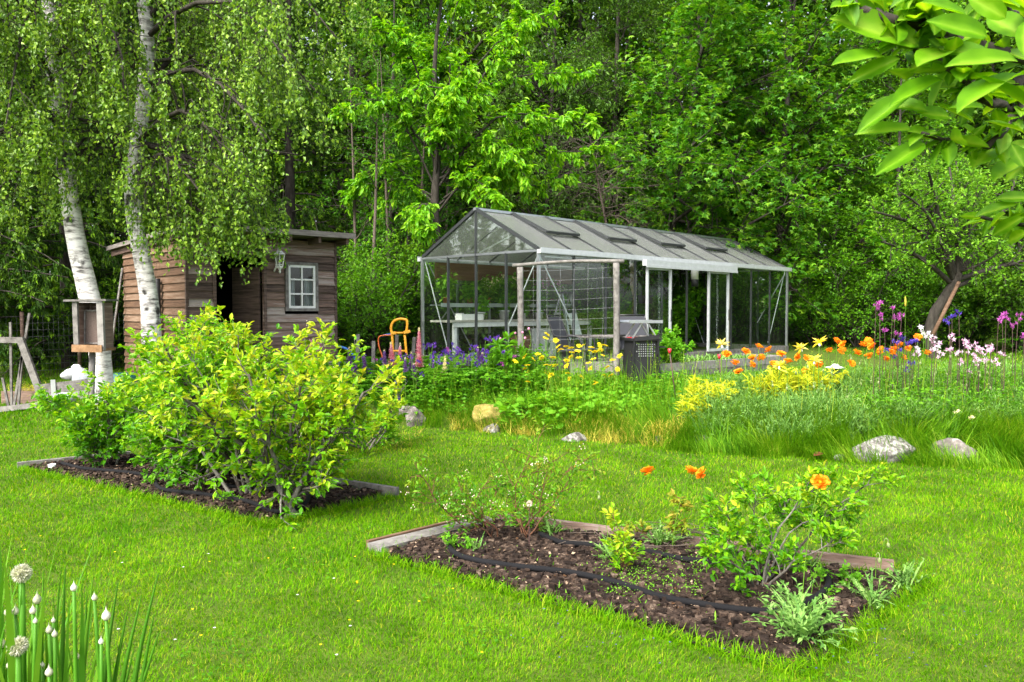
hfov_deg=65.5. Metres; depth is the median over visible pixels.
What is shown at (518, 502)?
sparse blueberry bush
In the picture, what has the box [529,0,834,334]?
maple
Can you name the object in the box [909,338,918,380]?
columbine
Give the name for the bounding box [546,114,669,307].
tree
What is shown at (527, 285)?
potted plant
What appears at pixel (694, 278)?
extractor fan
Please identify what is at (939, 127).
bird cherry
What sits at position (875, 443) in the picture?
boulder
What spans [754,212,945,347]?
woodland shrub
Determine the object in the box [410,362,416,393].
lupin
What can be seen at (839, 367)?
solar lamp
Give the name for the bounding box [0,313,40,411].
plant trellis
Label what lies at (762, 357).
poppy
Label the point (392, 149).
rowan
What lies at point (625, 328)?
garden chair
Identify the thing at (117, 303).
leaning pole
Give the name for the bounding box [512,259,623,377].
wire trellis
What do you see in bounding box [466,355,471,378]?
columbine
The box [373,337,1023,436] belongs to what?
tall meadow grass
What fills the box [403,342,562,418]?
columbine
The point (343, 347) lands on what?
tarpaulin
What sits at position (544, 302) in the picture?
potted plant
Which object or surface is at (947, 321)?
columbine
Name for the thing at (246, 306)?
door
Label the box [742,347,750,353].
poppy
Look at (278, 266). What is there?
wall lantern
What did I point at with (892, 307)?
columbine
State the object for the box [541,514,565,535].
poppy rosette
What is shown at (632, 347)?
bin
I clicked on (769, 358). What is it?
raised planter
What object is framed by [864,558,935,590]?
poppy rosette
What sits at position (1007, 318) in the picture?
columbine
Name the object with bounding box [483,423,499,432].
stone
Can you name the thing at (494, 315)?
woodland shrub
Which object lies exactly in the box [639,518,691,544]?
poppy rosette
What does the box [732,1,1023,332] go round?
woodland tree
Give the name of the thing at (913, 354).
columbine
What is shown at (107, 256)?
spruce
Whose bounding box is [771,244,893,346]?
woodland shrub
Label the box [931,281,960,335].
prop pole
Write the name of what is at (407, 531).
bed edge board
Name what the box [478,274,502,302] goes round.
potted plant
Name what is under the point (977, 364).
columbine
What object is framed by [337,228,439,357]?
woodland shrub
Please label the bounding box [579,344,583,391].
yellow daisy
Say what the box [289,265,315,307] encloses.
window
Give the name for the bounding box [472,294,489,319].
potted plant
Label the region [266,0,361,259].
woodland tree
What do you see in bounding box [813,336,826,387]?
spidery flower
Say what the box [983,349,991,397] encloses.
columbine
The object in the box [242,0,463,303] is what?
woodland tree
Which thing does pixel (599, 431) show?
dry grass
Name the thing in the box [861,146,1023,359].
apple tree
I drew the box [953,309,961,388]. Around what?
columbine
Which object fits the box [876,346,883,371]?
poppy
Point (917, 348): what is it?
columbine
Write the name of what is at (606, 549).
poppy rosette
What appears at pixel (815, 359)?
spidery flower
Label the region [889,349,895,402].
poppy
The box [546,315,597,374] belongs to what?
garden chair
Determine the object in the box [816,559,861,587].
herb
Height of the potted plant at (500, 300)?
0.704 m
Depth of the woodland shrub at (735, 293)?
23.68 m
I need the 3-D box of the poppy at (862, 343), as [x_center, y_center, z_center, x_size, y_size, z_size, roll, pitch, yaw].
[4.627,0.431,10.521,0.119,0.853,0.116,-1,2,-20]
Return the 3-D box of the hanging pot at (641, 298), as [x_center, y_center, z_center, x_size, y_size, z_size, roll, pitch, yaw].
[3.188,-1.593,19.424,0.250,1.350,0.250,0,2,0]
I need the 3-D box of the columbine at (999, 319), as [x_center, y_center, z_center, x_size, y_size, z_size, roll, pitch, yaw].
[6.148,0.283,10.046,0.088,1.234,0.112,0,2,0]
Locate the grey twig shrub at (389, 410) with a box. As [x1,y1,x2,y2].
[339,372,410,451]
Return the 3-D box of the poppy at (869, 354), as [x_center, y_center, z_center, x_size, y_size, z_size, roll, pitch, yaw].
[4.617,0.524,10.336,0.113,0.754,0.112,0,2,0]
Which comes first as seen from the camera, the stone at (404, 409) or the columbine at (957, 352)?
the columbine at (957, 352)
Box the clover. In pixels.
[11,454,1023,681]
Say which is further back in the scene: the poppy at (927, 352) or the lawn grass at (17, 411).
the lawn grass at (17, 411)
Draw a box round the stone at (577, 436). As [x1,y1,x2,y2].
[561,432,586,441]
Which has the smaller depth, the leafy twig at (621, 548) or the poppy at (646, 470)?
the leafy twig at (621, 548)
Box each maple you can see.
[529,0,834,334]
[635,0,911,342]
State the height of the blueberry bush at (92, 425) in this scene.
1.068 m
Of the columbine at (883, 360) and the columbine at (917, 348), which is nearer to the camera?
the columbine at (917, 348)
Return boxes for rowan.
[298,0,469,277]
[377,179,430,353]
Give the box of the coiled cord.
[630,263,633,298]
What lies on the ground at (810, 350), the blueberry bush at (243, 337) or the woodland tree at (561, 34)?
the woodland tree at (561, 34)
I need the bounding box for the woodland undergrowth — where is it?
[3,307,995,366]
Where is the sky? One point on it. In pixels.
(584, 1)
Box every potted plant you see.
[436,272,457,302]
[458,281,482,302]
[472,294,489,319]
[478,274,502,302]
[492,288,515,318]
[493,272,516,299]
[510,271,534,294]
[511,289,535,318]
[528,286,550,318]
[529,275,548,293]
[544,290,569,316]
[545,278,563,300]
[568,292,621,354]
[588,285,636,353]
[607,276,660,314]
[650,293,694,334]
[656,282,714,347]
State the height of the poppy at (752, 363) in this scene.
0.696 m
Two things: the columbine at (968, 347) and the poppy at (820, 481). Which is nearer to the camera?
the poppy at (820, 481)
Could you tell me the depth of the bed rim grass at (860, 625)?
4.40 m
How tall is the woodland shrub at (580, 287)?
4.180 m
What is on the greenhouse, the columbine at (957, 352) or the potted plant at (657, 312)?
the potted plant at (657, 312)
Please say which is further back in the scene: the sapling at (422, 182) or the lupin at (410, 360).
the sapling at (422, 182)
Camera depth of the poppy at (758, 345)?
10.13 m
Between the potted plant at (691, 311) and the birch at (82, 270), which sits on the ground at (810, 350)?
the birch at (82, 270)
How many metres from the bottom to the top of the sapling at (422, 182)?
7.602 m
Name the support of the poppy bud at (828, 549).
on the soil at (733, 602)
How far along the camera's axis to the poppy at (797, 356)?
10.48 m
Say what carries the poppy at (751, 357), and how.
on the ground at (810, 350)
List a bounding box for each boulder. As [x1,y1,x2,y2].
[472,404,504,425]
[851,435,915,462]
[931,438,979,461]
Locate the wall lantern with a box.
[274,249,284,272]
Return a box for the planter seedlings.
[620,352,767,363]
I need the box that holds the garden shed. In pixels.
[106,221,355,381]
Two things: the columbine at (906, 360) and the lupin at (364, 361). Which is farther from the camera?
the lupin at (364, 361)
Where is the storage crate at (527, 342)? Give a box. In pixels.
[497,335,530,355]
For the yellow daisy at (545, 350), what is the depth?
11.45 m
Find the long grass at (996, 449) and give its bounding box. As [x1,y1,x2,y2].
[398,352,1023,470]
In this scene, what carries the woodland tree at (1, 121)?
on the ground at (810, 350)
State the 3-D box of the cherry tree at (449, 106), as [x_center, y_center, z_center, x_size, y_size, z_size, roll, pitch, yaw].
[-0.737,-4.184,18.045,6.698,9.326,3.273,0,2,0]
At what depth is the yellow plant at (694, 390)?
10.22 m
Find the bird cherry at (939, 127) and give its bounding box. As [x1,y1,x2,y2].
[822,0,991,343]
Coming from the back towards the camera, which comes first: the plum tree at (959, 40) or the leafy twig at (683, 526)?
the leafy twig at (683, 526)
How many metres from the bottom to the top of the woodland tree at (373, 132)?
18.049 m
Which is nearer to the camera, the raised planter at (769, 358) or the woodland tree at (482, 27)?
the raised planter at (769, 358)
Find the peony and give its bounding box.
[484,327,541,388]
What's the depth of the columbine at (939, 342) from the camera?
9.61 m
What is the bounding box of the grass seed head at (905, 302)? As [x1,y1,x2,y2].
[904,296,906,384]
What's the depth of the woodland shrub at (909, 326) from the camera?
21.13 m
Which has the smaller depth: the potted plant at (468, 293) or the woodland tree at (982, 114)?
the potted plant at (468, 293)
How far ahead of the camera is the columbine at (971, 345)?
10.06 m
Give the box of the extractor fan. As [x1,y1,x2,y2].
[691,270,698,286]
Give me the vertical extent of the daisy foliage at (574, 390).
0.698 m
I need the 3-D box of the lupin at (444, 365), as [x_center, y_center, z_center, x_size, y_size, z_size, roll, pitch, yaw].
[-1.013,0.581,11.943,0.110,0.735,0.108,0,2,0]
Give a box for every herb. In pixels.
[140,469,162,482]
[218,490,242,500]
[440,531,475,548]
[652,324,695,363]
[808,567,862,595]
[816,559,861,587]
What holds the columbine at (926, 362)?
on the ground at (810, 350)
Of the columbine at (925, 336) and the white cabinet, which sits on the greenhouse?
the white cabinet
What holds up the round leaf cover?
on the ground at (810, 350)
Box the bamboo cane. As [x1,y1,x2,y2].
[729,286,729,348]
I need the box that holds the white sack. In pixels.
[60,364,87,380]
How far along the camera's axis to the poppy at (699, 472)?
5.23 m
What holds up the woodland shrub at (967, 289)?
on the ground at (810, 350)
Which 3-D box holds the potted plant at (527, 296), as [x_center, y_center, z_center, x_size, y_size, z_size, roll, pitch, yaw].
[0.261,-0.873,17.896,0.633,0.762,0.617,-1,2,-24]
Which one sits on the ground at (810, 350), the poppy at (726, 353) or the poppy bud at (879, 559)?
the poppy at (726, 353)
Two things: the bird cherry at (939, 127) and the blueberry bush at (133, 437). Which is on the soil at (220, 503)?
the blueberry bush at (133, 437)
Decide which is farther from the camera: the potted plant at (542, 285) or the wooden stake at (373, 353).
the potted plant at (542, 285)
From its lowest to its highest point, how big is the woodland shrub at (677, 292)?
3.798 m
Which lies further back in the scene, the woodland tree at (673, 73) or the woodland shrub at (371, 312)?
the woodland tree at (673, 73)
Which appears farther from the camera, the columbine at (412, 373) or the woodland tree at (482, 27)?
the woodland tree at (482, 27)
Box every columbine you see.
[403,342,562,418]
[408,354,414,403]
[426,355,434,401]
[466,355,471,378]
[872,300,882,410]
[873,302,883,400]
[881,327,887,390]
[881,348,889,385]
[888,305,894,388]
[890,314,900,395]
[894,330,901,403]
[896,312,904,384]
[898,335,905,378]
[898,347,902,375]
[905,339,911,394]
[906,341,912,392]
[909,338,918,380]
[912,350,921,395]
[914,346,919,369]
[918,324,925,398]
[921,331,929,393]
[922,331,931,394]
[929,336,937,398]
[929,344,940,396]
[930,350,944,391]
[931,341,942,408]
[941,347,953,403]
[943,317,949,377]
[948,314,953,390]
[948,333,955,379]
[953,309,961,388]
[954,350,962,390]
[961,339,969,398]
[965,344,970,398]
[968,353,977,397]
[970,341,978,386]
[972,359,982,399]
[974,347,984,396]
[976,357,984,394]
[983,346,994,387]
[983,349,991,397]
[985,343,993,379]
[990,357,999,402]
[995,316,1002,388]
[998,351,1005,390]
[1000,311,1007,387]
[1001,315,1010,393]
[1010,321,1017,382]
[1013,313,1022,396]
[1020,332,1023,384]
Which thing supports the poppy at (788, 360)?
on the ground at (810, 350)
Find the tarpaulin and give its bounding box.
[340,346,382,370]
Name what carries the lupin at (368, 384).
on the ground at (810, 350)
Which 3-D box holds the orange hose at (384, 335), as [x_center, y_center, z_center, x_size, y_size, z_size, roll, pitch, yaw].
[-2.177,0.221,13.748,0.274,0.738,0.078,0,2,0]
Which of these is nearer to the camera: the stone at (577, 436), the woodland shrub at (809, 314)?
the stone at (577, 436)
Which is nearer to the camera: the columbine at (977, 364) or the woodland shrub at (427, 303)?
the columbine at (977, 364)
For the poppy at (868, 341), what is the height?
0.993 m
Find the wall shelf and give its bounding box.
[430,303,569,318]
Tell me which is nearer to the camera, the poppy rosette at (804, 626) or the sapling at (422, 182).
the poppy rosette at (804, 626)
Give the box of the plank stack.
[39,379,87,401]
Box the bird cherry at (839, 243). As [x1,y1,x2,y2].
[725,97,939,343]
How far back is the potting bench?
16.82 m
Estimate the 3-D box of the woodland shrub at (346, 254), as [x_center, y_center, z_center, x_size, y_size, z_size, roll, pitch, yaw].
[-3.979,-0.926,17.424,3.775,3.549,4.239,0,2,0]
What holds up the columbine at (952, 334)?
on the ground at (810, 350)
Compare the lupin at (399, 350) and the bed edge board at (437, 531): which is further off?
the lupin at (399, 350)
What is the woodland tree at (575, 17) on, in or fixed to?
on the ground at (810, 350)
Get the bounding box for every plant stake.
[668,348,675,398]
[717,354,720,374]
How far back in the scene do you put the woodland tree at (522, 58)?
32.38 m
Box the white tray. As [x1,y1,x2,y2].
[455,314,482,319]
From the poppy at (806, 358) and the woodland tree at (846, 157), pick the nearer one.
the poppy at (806, 358)
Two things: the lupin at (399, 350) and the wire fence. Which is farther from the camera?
the wire fence
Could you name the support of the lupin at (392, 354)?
on the ground at (810, 350)
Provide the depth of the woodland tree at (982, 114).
26.35 m
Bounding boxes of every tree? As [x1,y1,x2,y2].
[0,1,149,297]
[0,6,100,296]
[3,10,244,283]
[43,19,220,285]
[80,1,279,280]
[155,0,382,278]
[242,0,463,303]
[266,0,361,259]
[292,0,545,329]
[319,0,459,277]
[327,0,621,353]
[412,0,599,332]
[465,0,609,284]
[478,0,692,331]
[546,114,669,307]
[564,0,753,301]
[597,0,768,305]
[623,0,807,333]
[680,0,905,335]
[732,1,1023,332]
[822,10,943,324]
[830,0,1023,243]
[838,0,1023,334]
[849,0,1021,283]
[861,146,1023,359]
[958,29,1023,257]
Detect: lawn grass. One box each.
[0,340,1023,428]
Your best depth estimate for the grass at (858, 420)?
9.72 m
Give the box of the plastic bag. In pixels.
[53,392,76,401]
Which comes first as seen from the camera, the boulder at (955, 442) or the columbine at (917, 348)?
the boulder at (955, 442)
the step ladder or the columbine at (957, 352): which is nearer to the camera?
the columbine at (957, 352)
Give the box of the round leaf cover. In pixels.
[495,388,649,428]
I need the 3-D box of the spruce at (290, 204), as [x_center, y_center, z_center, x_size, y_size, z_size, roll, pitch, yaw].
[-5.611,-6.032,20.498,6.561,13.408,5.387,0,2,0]
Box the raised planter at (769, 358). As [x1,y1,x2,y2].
[595,353,786,379]
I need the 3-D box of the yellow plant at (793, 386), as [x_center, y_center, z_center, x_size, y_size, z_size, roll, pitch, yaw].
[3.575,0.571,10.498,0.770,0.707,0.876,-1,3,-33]
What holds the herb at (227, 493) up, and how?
on the soil at (220, 503)
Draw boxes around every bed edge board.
[17,451,130,468]
[323,476,398,497]
[366,513,483,547]
[367,515,491,552]
[496,514,893,571]
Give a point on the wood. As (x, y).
(540, 50)
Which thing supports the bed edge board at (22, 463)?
on the ground at (810, 350)
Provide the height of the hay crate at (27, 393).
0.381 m
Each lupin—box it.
[284,327,513,407]
[346,348,353,364]
[362,354,367,394]
[381,349,388,368]
[387,342,396,368]
[397,342,402,372]
[403,357,407,399]
[407,352,412,388]
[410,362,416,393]
[442,355,447,372]
[480,352,485,365]
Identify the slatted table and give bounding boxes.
[572,335,646,361]
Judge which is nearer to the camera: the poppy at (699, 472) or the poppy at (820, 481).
the poppy at (820, 481)
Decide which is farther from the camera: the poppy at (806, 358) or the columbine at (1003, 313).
the poppy at (806, 358)
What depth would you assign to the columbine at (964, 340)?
9.65 m
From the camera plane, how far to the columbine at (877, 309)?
9.68 m
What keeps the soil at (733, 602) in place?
on the ground at (810, 350)
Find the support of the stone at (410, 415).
on the ground at (810, 350)
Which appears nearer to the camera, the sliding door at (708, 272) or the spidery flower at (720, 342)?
the spidery flower at (720, 342)
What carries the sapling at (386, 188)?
on the ground at (810, 350)
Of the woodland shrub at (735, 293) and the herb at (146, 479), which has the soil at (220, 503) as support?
the herb at (146, 479)
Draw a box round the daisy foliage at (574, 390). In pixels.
[488,368,638,420]
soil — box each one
[26,460,391,524]
[375,528,929,673]
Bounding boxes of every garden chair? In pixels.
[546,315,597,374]
[620,314,660,359]
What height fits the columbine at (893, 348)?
1.321 m
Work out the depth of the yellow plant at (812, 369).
10.39 m
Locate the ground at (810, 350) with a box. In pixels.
[0,290,1023,681]
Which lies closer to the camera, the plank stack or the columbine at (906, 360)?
the columbine at (906, 360)
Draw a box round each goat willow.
[450,0,661,295]
[502,0,692,338]
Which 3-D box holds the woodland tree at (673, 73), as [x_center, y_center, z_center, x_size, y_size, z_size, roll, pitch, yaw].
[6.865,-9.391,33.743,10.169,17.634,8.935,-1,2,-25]
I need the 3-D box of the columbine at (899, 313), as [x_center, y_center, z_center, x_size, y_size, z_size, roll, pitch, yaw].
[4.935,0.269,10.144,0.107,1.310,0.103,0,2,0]
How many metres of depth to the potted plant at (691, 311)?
21.52 m
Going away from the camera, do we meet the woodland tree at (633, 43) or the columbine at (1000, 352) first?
the columbine at (1000, 352)
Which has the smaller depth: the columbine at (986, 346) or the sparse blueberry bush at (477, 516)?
the sparse blueberry bush at (477, 516)
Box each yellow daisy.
[542,336,547,374]
[567,347,573,387]
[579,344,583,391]
[587,346,594,387]
[598,348,604,390]
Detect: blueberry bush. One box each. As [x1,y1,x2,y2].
[26,368,138,467]
[104,305,369,494]
[110,344,208,478]
[118,300,349,486]
[131,306,283,473]
[147,317,403,531]
[400,455,528,537]
[495,412,606,537]
[696,460,906,596]
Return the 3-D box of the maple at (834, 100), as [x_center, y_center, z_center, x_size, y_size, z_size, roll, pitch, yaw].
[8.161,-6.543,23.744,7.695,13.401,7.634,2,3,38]
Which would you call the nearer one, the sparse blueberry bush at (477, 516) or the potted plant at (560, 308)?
the sparse blueberry bush at (477, 516)
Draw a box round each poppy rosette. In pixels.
[461,531,485,550]
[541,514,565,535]
[590,533,635,560]
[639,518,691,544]
[743,584,874,650]
[760,577,834,614]
[790,544,823,569]
[834,566,899,608]
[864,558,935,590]
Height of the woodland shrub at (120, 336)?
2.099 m
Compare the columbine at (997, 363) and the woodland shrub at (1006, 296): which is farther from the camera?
the woodland shrub at (1006, 296)
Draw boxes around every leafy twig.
[600,502,645,576]
[620,488,695,540]
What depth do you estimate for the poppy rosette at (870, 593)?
4.41 m
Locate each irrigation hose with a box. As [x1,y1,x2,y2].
[60,461,310,513]
[446,536,831,614]
[538,531,712,564]
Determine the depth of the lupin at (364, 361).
12.17 m
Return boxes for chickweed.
[430,539,892,623]
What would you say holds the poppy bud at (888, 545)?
on the soil at (733, 602)
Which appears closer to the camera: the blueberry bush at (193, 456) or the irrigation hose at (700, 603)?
the irrigation hose at (700, 603)
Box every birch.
[0,0,211,404]
[0,0,401,413]
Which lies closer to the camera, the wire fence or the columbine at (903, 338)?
the columbine at (903, 338)
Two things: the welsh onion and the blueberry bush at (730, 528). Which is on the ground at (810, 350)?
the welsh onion
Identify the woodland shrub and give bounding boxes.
[0,278,77,369]
[47,277,124,368]
[218,216,414,354]
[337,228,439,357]
[337,236,434,359]
[346,211,570,351]
[347,235,493,354]
[462,210,641,342]
[531,192,684,343]
[581,220,753,339]
[656,223,801,342]
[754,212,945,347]
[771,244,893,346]
[843,245,1023,348]
[886,251,1022,349]
[955,251,1023,353]
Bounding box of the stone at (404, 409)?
[398,404,410,416]
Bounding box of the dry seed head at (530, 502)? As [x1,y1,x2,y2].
[526,500,531,545]
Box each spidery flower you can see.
[715,338,729,383]
[773,360,784,394]
[792,343,806,400]
[806,354,820,394]
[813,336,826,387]
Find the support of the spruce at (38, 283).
on the ground at (810, 350)
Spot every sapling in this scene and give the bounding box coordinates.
[330,48,389,307]
[336,47,399,352]
[358,44,412,281]
[379,70,449,352]
[438,32,473,351]
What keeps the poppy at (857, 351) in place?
on the ground at (810, 350)
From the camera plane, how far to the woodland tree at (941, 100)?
26.12 m
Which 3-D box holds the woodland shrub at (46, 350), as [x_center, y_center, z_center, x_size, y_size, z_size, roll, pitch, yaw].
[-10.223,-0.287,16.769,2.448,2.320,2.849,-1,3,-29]
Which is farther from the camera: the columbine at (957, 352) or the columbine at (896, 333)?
the columbine at (896, 333)
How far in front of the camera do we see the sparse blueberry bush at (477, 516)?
5.64 m
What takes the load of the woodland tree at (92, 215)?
on the ground at (810, 350)
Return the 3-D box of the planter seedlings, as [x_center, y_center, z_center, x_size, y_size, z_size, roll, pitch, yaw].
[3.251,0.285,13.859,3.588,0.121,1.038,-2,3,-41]
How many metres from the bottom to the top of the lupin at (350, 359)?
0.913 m
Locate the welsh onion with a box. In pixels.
[0,522,158,681]
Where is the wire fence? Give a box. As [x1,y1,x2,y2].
[0,312,124,377]
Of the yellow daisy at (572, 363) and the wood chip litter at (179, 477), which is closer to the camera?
the wood chip litter at (179, 477)
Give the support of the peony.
on the ground at (810, 350)
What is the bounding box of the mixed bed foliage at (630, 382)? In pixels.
[404,369,700,422]
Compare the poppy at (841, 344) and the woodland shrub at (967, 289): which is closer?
the poppy at (841, 344)
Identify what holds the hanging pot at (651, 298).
hanging from the greenhouse
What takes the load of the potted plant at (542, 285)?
on the wall shelf
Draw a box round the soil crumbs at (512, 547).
[388,518,905,658]
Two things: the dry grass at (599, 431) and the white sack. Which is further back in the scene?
the white sack
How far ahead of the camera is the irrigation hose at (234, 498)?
6.97 m
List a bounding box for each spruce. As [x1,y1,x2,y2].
[0,0,168,381]
[0,2,110,362]
[24,0,190,369]
[102,0,337,288]
[207,0,395,341]
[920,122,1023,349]
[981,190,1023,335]
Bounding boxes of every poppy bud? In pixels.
[597,491,608,540]
[811,547,829,591]
[831,368,832,406]
[875,552,880,576]
[880,538,889,571]
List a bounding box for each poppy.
[627,466,653,539]
[672,466,697,544]
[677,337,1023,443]
[696,466,707,543]
[722,350,731,385]
[731,359,739,382]
[734,368,742,402]
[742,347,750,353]
[748,355,755,379]
[749,360,755,395]
[756,343,763,386]
[757,354,765,396]
[776,350,785,375]
[784,358,792,385]
[794,352,800,373]
[802,474,830,593]
[803,354,809,373]
[815,361,822,367]
[825,347,832,372]
[837,347,846,387]
[838,341,845,381]
[847,359,855,392]
[853,349,861,397]
[859,342,865,372]
[863,337,872,386]
[864,352,872,381]
[867,342,875,392]
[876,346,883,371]
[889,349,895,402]
[903,345,911,369]
[913,333,922,375]
[922,349,931,364]
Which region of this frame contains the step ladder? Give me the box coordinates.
[544,291,585,359]
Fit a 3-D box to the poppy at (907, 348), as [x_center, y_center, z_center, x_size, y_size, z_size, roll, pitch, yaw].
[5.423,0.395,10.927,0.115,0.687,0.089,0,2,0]
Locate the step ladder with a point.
(577, 325)
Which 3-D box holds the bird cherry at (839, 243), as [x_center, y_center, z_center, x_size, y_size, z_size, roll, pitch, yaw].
[9.254,-3.534,23.673,5.031,7.881,6.454,-1,3,-31]
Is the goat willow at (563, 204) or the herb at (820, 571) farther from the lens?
the goat willow at (563, 204)
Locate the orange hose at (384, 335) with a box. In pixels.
[378,333,390,357]
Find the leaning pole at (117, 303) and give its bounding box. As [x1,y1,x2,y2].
[111,268,122,355]
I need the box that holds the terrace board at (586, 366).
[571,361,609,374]
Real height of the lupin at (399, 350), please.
0.895 m
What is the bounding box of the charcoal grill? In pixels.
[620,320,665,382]
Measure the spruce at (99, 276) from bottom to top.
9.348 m
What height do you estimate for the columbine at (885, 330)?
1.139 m
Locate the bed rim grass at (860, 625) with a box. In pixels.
[11,452,946,681]
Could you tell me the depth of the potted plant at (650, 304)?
20.20 m
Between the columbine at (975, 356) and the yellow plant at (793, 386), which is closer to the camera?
the columbine at (975, 356)
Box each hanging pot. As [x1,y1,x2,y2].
[637,281,645,302]
[649,282,653,302]
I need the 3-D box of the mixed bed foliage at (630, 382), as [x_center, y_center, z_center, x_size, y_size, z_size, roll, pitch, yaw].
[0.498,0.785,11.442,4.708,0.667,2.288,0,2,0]
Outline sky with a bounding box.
[50,1,1014,288]
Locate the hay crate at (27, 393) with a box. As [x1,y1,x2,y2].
[0,382,45,403]
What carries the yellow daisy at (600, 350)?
on the ground at (810, 350)
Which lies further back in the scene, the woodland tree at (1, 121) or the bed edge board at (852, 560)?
the woodland tree at (1, 121)
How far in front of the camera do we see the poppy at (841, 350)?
10.41 m
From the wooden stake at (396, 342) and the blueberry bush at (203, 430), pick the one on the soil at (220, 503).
the blueberry bush at (203, 430)
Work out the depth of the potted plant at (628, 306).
19.43 m
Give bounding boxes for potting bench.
[430,319,592,356]
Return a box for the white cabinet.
[530,328,555,357]
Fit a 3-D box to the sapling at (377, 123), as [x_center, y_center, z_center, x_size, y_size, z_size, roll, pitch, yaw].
[-3.148,-2.965,17.412,1.385,6.949,1.378,2,3,43]
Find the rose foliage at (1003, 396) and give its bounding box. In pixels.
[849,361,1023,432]
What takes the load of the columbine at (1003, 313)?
on the ground at (810, 350)
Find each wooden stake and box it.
[356,334,359,364]
[371,341,374,373]
[395,335,398,363]
[411,337,415,357]
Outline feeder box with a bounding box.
[63,299,118,396]
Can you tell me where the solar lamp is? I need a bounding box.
[825,364,841,378]
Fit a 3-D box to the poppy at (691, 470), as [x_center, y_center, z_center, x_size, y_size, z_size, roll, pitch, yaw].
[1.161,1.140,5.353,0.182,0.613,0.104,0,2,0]
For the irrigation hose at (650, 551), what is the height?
0.041 m
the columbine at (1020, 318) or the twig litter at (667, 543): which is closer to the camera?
the twig litter at (667, 543)
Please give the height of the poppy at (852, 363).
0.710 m
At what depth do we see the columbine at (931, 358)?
9.85 m
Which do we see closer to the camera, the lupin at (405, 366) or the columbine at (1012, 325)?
the columbine at (1012, 325)
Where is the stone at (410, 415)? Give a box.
[405,406,425,426]
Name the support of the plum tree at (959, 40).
on the ground at (810, 350)
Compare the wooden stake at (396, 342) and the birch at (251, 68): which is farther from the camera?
the wooden stake at (396, 342)
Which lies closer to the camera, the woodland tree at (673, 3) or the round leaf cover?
the round leaf cover
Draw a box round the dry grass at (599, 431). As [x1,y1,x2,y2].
[344,394,1001,453]
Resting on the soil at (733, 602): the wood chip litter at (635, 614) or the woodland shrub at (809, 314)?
the wood chip litter at (635, 614)
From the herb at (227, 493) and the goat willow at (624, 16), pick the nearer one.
the herb at (227, 493)
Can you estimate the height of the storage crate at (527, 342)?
0.510 m
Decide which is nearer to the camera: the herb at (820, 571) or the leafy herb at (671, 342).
the herb at (820, 571)
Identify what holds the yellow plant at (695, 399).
on the ground at (810, 350)
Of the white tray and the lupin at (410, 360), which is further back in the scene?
the white tray
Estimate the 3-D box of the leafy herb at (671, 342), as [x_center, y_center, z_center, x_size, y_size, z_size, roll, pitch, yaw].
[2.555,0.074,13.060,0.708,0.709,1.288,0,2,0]
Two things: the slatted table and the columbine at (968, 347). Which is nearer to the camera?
the columbine at (968, 347)
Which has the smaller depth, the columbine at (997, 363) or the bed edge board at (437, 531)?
the bed edge board at (437, 531)
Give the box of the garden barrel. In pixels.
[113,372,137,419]
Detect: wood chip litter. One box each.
[35,454,382,516]
[389,518,898,660]
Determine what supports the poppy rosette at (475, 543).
on the soil at (733, 602)
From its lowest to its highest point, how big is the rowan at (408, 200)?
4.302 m
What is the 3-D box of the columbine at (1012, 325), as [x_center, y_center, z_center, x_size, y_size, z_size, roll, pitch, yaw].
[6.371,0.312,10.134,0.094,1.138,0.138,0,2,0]
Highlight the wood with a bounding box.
[6,0,1000,323]
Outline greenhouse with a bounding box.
[417,207,791,370]
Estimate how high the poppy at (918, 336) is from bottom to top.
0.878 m
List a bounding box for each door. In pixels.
[232,267,260,346]
[645,267,671,334]
[707,271,729,351]
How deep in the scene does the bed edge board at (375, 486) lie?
7.14 m
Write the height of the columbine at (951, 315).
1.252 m
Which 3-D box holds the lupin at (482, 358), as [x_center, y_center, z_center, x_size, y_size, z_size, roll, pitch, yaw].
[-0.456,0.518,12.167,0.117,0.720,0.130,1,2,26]
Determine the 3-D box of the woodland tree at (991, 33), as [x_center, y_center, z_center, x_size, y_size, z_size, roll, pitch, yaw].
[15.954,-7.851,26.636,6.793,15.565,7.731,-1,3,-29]
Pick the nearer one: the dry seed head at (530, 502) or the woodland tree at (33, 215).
the dry seed head at (530, 502)
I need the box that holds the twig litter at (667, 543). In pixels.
[559,521,717,547]
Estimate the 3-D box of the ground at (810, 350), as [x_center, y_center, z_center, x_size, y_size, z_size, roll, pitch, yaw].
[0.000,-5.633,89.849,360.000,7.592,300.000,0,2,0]
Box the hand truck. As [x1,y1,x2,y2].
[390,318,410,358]
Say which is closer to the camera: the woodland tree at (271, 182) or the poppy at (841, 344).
the poppy at (841, 344)
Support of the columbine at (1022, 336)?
on the ground at (810, 350)
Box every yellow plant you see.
[673,387,711,421]
[683,373,740,401]
[741,372,798,404]
[757,361,814,397]
[790,361,848,395]

